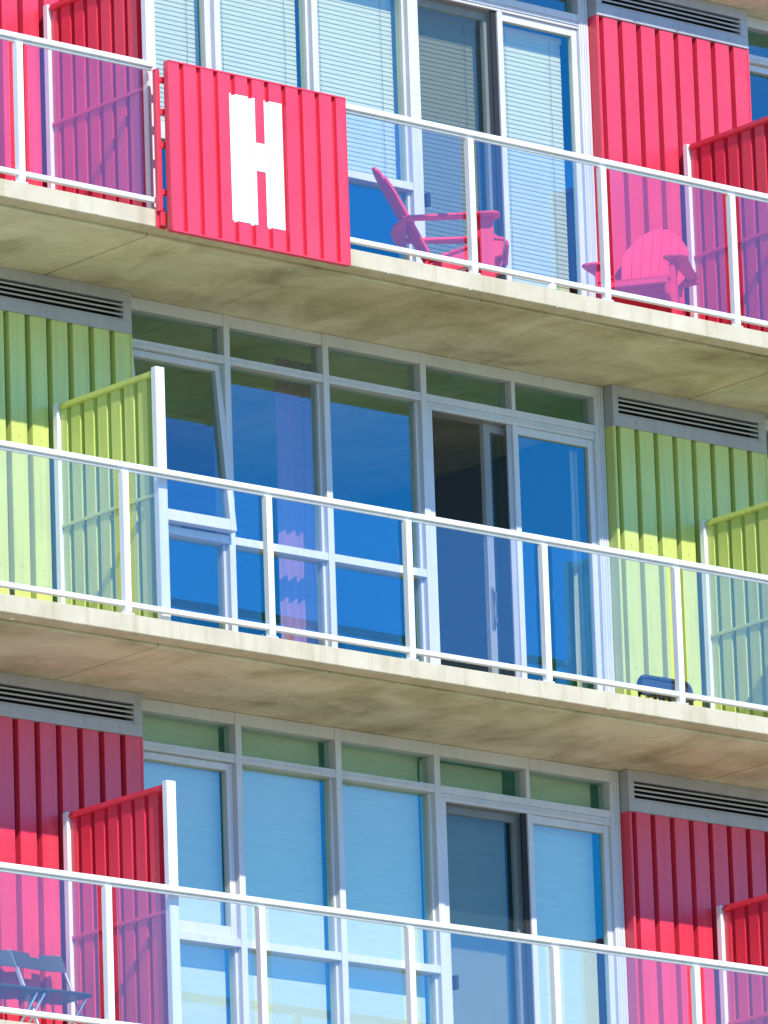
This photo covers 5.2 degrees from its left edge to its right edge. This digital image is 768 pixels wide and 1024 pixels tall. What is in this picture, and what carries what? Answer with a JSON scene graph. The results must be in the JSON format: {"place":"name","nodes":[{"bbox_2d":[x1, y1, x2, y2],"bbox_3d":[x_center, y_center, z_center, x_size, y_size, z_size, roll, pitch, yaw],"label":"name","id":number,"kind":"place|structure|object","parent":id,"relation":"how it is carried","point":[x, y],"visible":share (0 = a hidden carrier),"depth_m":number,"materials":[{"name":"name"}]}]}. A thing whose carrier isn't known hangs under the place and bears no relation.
{"place":"outdoors","nodes":[
{"label":"outdoors","id":0,"kind":"place"},
{"bbox_2d":[0,0,767,1023],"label":"apartment building","id":1,"kind":"structure","parent":0,"point":[462,396],"depth_m":61.22,"materials":[{"name":"concrete"}]},
{"bbox_2d":[0,949,42,1023],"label":"folding chair","id":2,"kind":"object","parent":1,"relation":"on","point":[10,991],"visible":0.92,"depth_m":57.09,"materials":[{"name":"blue plastic"}]},
{"bbox_2d":[10,949,91,1023],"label":"folding chair","id":3,"kind":"object","parent":1,"relation":"on","point":[49,963],"visible":0.92,"depth_m":57.37,"materials":[{"name":"blue metal"}]},
{"bbox_2d":[0,29,155,203],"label":"balcony railing","id":4,"kind":"object","parent":1,"relation":"on","point":[20,173],"visible":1,"depth_m":57.65,"materials":[{"name":"white metal"}]},
{"bbox_2d":[43,0,155,209],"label":"privacy screen","id":5,"kind":"object","parent":1,"relation":"on","point":[99,123],"visible":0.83,"depth_m":58.88,"materials":[{"name":"red paint"}]},
{"bbox_2d":[53,366,170,620],"bbox_3d":[-1.871,0.004,58.148,0.078,1.811,1.150,10,-19,-39],"label":"privacy screen","id":6,"kind":"object","parent":1,"relation":"on","point":[124,421],"visible":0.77,"depth_m":58.16,"materials":[{"name":"paint"}]},
{"bbox_2d":[63,780,181,1023],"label":"privacy screen","id":7,"kind":"object","parent":1,"relation":"on","point":[132,836],"visible":0.98,"depth_m":57.39,"materials":[{"name":"red paint"}]},
{"bbox_2d":[154,0,198,120],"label":"venetian blind","id":8,"kind":"object","parent":1,"relation":"attached to","point":[176,31],"visible":0.12,"depth_m":60.67,"materials":[{"name":"white plastic"}]},
{"bbox_2d":[131,297,236,629],"bbox_3d":[-1.455,-0.135,59.538,0.900,2.741,0.219,10,-19,-39],"label":"window","id":9,"kind":"structure","parent":1,"relation":"in","point":[224,522],"depth_m":59.77,"materials":[{"name":"grey metal"}]},
{"bbox_2d":[142,715,226,1023],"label":"roller blind","id":10,"kind":"object","parent":1,"relation":"attached to","point":[199,854],"visible":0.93,"depth_m":59.13,"materials":[{"name":"fabric"}]},
{"bbox_2d":[161,0,211,141],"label":"window","id":11,"kind":"structure","parent":1,"relation":"in","point":[204,5],"depth_m":60.68,"materials":[{"name":"grey metal"}]},
{"bbox_2d":[142,698,240,1023],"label":"window","id":12,"kind":"structure","parent":1,"relation":"in","point":[191,933],"depth_m":59.08,"materials":[{"name":"grey metal"}]},
{"bbox_2d":[152,60,350,266],"bbox_3d":[-0.904,-2.403,58.695,1.665,1.224,0.123,10,-19,-39],"label":"letter sign","id":13,"kind":"object","parent":1,"relation":"attached to","point":[256,163],"visible":1,"depth_m":58.62,"materials":[{"name":"red metal"}]},
{"bbox_2d":[220,0,297,86],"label":"venetian blind","id":14,"kind":"object","parent":1,"relation":"attached to","point":[258,39],"visible":0.45,"depth_m":61.18,"materials":[{"name":"white plastic"}]},
{"bbox_2d":[210,0,309,89],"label":"window","id":15,"kind":"structure","parent":1,"relation":"in","point":[214,4],"depth_m":61.22,"materials":[{"name":"grey metal"}]},
{"bbox_2d":[212,314,328,645],"bbox_3d":[-0.789,-0.003,60.137,0.910,2.741,0.133,10,-19,-39],"label":"window","id":16,"kind":"structure","parent":1,"relation":"in","point":[232,325],"depth_m":60.27,"materials":[{"name":"grey metal"}]},
{"bbox_2d":[224,712,341,1023],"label":"window","id":17,"kind":"structure","parent":1,"relation":"in","point":[244,722],"depth_m":59.51,"materials":[{"name":"grey metal"}]},
{"bbox_2d":[241,730,326,1023],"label":"roller blind","id":18,"kind":"object","parent":1,"relation":"attached to","point":[282,839],"visible":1,"depth_m":59.63,"materials":[{"name":"fabric"}]},
{"bbox_2d":[274,358,318,644],"bbox_3d":[-0.606,0.153,60.558,0.382,2.560,0.044,10,-19,-39],"label":"curtain","id":19,"kind":"object","parent":1,"relation":"hanging from","point":[298,579],"visible":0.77,"depth_m":60.60,"materials":[{"name":"purple fabric"}]},
{"bbox_2d":[317,0,396,178],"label":"venetian blind","id":20,"kind":"object","parent":1,"relation":"attached to","point":[355,52],"visible":0.77,"depth_m":61.73,"materials":[{"name":"white plastic"}]},
{"bbox_2d":[307,0,412,260],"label":"window","id":21,"kind":"structure","parent":1,"relation":"in","point":[403,187],"depth_m":61.59,"materials":[{"name":"grey metal"}]},
{"bbox_2d":[311,333,426,661],"bbox_3d":[-0.089,0.120,60.709,0.915,2.741,0.134,10,-19,-39],"label":"window","id":22,"kind":"structure","parent":1,"relation":"in","point":[330,343],"depth_m":60.80,"materials":[{"name":"grey metal"}]},
{"bbox_2d":[324,728,440,1023],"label":"window","id":23,"kind":"structure","parent":1,"relation":"in","point":[343,737],"depth_m":60.09,"materials":[{"name":"grey metal"}]},
{"bbox_2d":[341,746,425,1023],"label":"roller blind","id":24,"kind":"object","parent":1,"relation":"attached to","point":[382,852],"visible":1,"depth_m":60.20,"materials":[{"name":"fabric"}]},
{"bbox_2d":[0,440,767,711],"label":"balcony railing","id":25,"kind":"object","parent":1,"relation":"on","point":[271,628],"visible":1,"depth_m":58.83,"materials":[{"name":"white metal"}]},
{"bbox_2d":[0,862,767,1023],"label":"balcony railing","id":26,"kind":"object","parent":1,"relation":"on","point":[260,905],"visible":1,"depth_m":57.75,"materials":[{"name":"white metal"}]},
{"bbox_2d":[391,2,480,270],"bbox_3d":[0.390,-2.695,62.212,0.805,2.050,0.050,10,-19,-39],"label":"venetian blind","id":27,"kind":"object","parent":1,"relation":"attached to","point":[448,79],"visible":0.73,"depth_m":62.32,"materials":[{"name":"white plastic"}]},
{"bbox_2d":[372,167,508,277],"bbox_3d":[0.408,-1.991,60.775,0.960,1.031,0.784,-2,-14,-1],"label":"adirondack chair","id":28,"kind":"object","parent":1,"relation":"on","point":[490,245],"visible":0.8,"depth_m":60.51,"materials":[{"name":"red paint"}]},
{"bbox_2d":[417,759,510,1023],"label":"roller blind","id":29,"kind":"object","parent":1,"relation":"attached to","point":[477,887],"visible":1,"depth_m":60.86,"materials":[{"name":"fabric"}]},
{"bbox_2d":[403,0,597,297],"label":"sliding door","id":30,"kind":"structure","parent":1,"relation":"in","point":[572,24],"depth_m":62.50,"materials":[{"name":"grey metal"}]},
{"bbox_2d":[409,352,614,692],"bbox_3d":[0.932,0.304,61.560,1.767,2.741,0.168,10,-19,-39],"label":"sliding door","id":31,"kind":"structure","parent":1,"relation":"in","point":[589,435],"depth_m":61.67,"materials":[{"name":"grey metal"}]},
{"bbox_2d":[422,743,628,1023],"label":"sliding door","id":32,"kind":"structure","parent":1,"relation":"in","point":[522,812],"depth_m":60.97,"materials":[{"name":"grey metal"}]},
{"bbox_2d":[502,26,569,292],"bbox_3d":[1.086,-2.359,62.605,0.676,2.490,0.050,10,-19,-39],"label":"venetian blind","id":33,"kind":"object","parent":1,"relation":"attached to","point":[536,182],"visible":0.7,"depth_m":62.71,"materials":[{"name":"white plastic"}]},
{"bbox_2d":[547,283,555,289],"bbox_3d":[1.193,-1.609,60.397,0.069,0.050,0.032,10,-19,-39],"label":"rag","id":34,"kind":"object","parent":1,"relation":"on","point":[551,286],"visible":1,"depth_m":60.38,"materials":[{"name":"white fabric"}]},
{"bbox_2d":[346,103,767,327],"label":"balcony railing","id":35,"kind":"object","parent":1,"relation":"on","point":[604,290],"visible":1,"depth_m":60.75,"materials":[{"name":"white metal"}]},
{"bbox_2d":[530,775,598,1023],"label":"roller blind","id":36,"kind":"object","parent":1,"relation":"attached to","point":[564,886],"visible":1,"depth_m":61.30,"materials":[{"name":"fabric"}]},
{"bbox_2d":[569,450,586,687],"bbox_3d":[1.430,0.643,62.131,0.092,2.260,0.039,10,-19,-39],"label":"curtain","id":37,"kind":"object","parent":1,"relation":"hanging from","point":[580,646],"visible":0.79,"depth_m":62.15,"materials":[{"name":"fabric"}]},
{"bbox_2d":[582,229,698,315],"bbox_3d":[1.923,-1.702,62.101,0.784,1.031,0.960,-6,-15,14],"label":"adirondack chair","id":38,"kind":"object","parent":1,"relation":"on","point":[664,255],"visible":0.68,"depth_m":62.12,"materials":[{"name":"red paint"}]},
{"bbox_2d":[637,674,709,707],"bbox_3d":[2.091,1.339,60.990,0.534,0.380,0.231,10,-19,-39],"label":"chair","id":39,"kind":"object","parent":1,"relation":"on","point":[656,681],"visible":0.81,"depth_m":61.03,"materials":[{"name":"plastic"}]},
{"bbox_2d":[683,116,767,331],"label":"privacy screen","id":40,"kind":"object","parent":1,"relation":"on","point":[736,157],"visible":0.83,"depth_m":62.81,"materials":[{"name":"red paint"}]},
{"bbox_2d":[699,501,767,717],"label":"privacy screen","id":41,"kind":"object","parent":1,"relation":"on","point":[735,613],"visible":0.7,"depth_m":62.15,"materials":[{"name":"paint"}]},
{"bbox_2d":[716,894,767,1023],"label":"privacy screen","id":42,"kind":"object","parent":1,"relation":"on","point":[742,932],"visible":1,"depth_m":61.57,"materials":[{"name":"red paint"}]},
{"bbox_2d":[747,16,767,77],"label":"window","id":43,"kind":"structure","parent":1,"relation":"in","point":[758,65],"depth_m":64.24,"materials":[{"name":"grey metal"}]},
{"bbox_2d":[765,419,767,460],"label":"window","id":44,"kind":"structure","parent":1,"relation":"in","point":[766,420],"depth_m":63.42,"materials":[{"name":"grey metal"}]}
]}

